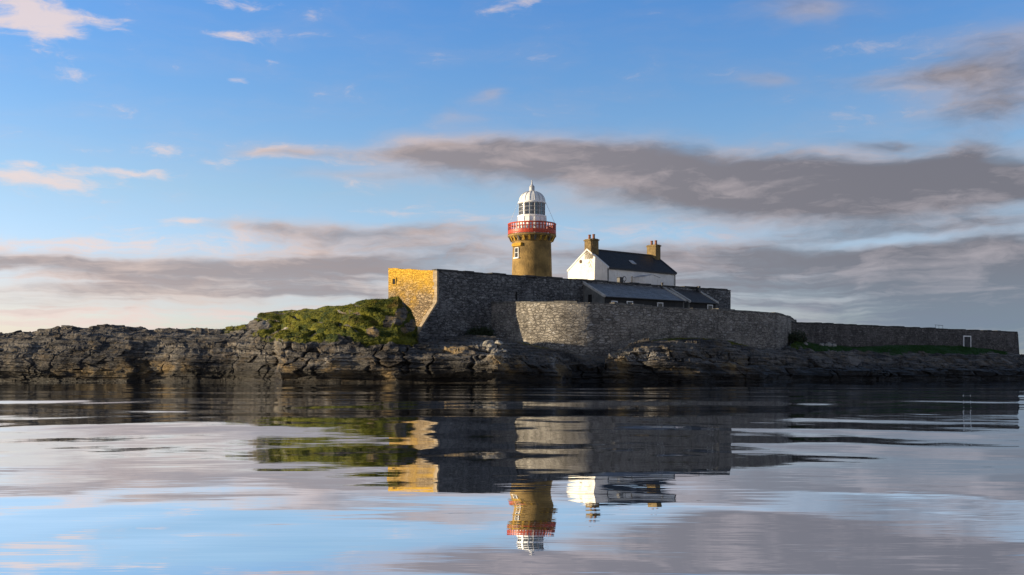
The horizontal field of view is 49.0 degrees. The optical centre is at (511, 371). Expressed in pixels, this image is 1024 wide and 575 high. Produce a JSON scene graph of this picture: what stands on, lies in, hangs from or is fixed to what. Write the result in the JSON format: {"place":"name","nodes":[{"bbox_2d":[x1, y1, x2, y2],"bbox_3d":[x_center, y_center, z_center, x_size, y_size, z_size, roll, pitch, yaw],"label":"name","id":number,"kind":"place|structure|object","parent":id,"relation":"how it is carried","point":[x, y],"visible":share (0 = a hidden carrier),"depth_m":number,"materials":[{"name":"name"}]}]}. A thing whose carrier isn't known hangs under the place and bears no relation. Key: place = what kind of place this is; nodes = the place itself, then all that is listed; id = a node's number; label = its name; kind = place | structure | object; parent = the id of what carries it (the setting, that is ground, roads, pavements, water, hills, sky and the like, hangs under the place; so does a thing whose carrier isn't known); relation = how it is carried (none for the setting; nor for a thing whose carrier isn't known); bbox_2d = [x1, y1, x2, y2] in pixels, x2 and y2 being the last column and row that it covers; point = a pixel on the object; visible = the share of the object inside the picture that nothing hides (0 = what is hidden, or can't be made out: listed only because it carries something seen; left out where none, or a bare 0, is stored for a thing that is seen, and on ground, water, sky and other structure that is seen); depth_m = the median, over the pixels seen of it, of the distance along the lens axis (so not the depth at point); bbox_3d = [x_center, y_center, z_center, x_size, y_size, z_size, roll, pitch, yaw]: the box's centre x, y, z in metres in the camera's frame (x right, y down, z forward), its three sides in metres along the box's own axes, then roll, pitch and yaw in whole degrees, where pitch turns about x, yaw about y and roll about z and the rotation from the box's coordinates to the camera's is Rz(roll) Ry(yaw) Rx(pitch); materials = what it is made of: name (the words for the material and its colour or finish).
{"place":"outdoors","nodes":[
{"label":"outdoors","id":0,"kind":"place"},
{"bbox_2d":[0,379,1023,574],"bbox_3d":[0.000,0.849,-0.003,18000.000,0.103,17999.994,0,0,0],"label":"sea","id":1,"kind":"structure","parent":0,"point":[885,477],"depth_m":8.85,"materials":[{"name":"blue liquid"}]},
{"bbox_2d":[0,296,1023,382],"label":"rock shore","id":2,"kind":"structure","parent":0,"point":[107,353],"depth_m":95.37,"materials":[{"name":"grey stone"}]},
{"bbox_2d":[465,325,495,335],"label":"shrub","id":3,"kind":"object","parent":2,"relation":"on","point":[478,331],"visible":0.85,"depth_m":101.36,"materials":[{"name":"green plant"}]},
{"bbox_2d":[483,340,493,343],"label":"boulder","id":4,"kind":"object","parent":2,"relation":"on","point":[488,341],"visible":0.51,"depth_m":89.34,"materials":[{"name":"grey stone"}]},
{"bbox_2d":[495,340,502,346],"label":"boulder","id":5,"kind":"object","parent":2,"relation":"on","point":[498,343],"visible":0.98,"depth_m":88.29,"materials":[{"name":"grey stone"}]},
{"bbox_2d":[508,180,555,276],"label":"lighthouse","id":6,"kind":"object","parent":2,"relation":"on","point":[532,236],"visible":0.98,"depth_m":118.84,"materials":[{"name":"stone"}]},
{"bbox_2d":[513,247,519,258],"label":"window","id":7,"kind":"structure","parent":6,"relation":"in","point":[516,249],"depth_m":118.99,"materials":[{"name":"white paint"}]},
{"bbox_2d":[388,268,730,341],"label":"stone wall","id":8,"kind":"structure","parent":2,"relation":"on","point":[443,303],"depth_m":102.52,"materials":[{"name":"grey stone"}]},
{"bbox_2d":[216,296,1007,354],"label":"grass","id":9,"kind":"structure","parent":2,"relation":"on","point":[916,349],"depth_m":93.74,"materials":[{"name":"green plant"}]},
{"bbox_2d":[567,234,676,285],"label":"house","id":10,"kind":"structure","parent":2,"relation":"on","point":[593,261],"depth_m":124.91,"materials":[{"name":"white paint"}]},
{"bbox_2d":[617,277,623,281],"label":"window","id":11,"kind":"structure","parent":10,"relation":"in","point":[619,279],"depth_m":114.28,"materials":[{"name":"metal"}]},
{"bbox_2d":[583,281,685,307],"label":"outbuilding","id":12,"kind":"structure","parent":2,"relation":"on","point":[662,296],"depth_m":112.06,"materials":[{"name":"grey stone"}]},
{"bbox_2d":[491,301,796,355],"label":"curved wall","id":13,"kind":"structure","parent":2,"relation":"on","point":[590,328],"depth_m":100.32,"materials":[{"name":"stone"}]},
{"bbox_2d":[670,286,718,308],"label":"outbuilding","id":14,"kind":"structure","parent":2,"relation":"on","point":[698,298],"depth_m":118.28,"materials":[{"name":"stone"}]},
{"bbox_2d":[788,329,807,343],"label":"shrub","id":15,"kind":"object","parent":2,"relation":"on","point":[802,337],"visible":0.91,"depth_m":117.30,"materials":[{"name":"green plant"}]},
{"bbox_2d":[846,355,861,365],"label":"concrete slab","id":16,"kind":"structure","parent":2,"relation":"on","point":[852,361],"depth_m":112.58,"materials":[{"name":"grey concrete"}]},
{"bbox_2d":[791,321,1018,353],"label":"boundary wall","id":17,"kind":"structure","parent":2,"relation":"on","point":[849,335],"depth_m":132.62,"materials":[{"name":"stone"}]},
{"bbox_2d":[963,336,970,346],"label":"door","id":18,"kind":"structure","parent":17,"relation":"in","point":[966,339],"depth_m":141.75,"materials":[{"name":"wood"}]},
{"bbox_2d":[1000,358,1012,363],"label":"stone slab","id":19,"kind":"structure","parent":2,"relation":"on","point":[1004,360],"depth_m":132.20,"materials":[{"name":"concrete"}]},
{"bbox_2d":[0,0,1023,353],"label":"sky","id":20,"kind":"structure","parent":0,"point":[180,164],"materials":[{"name":"blue"}]}
]}

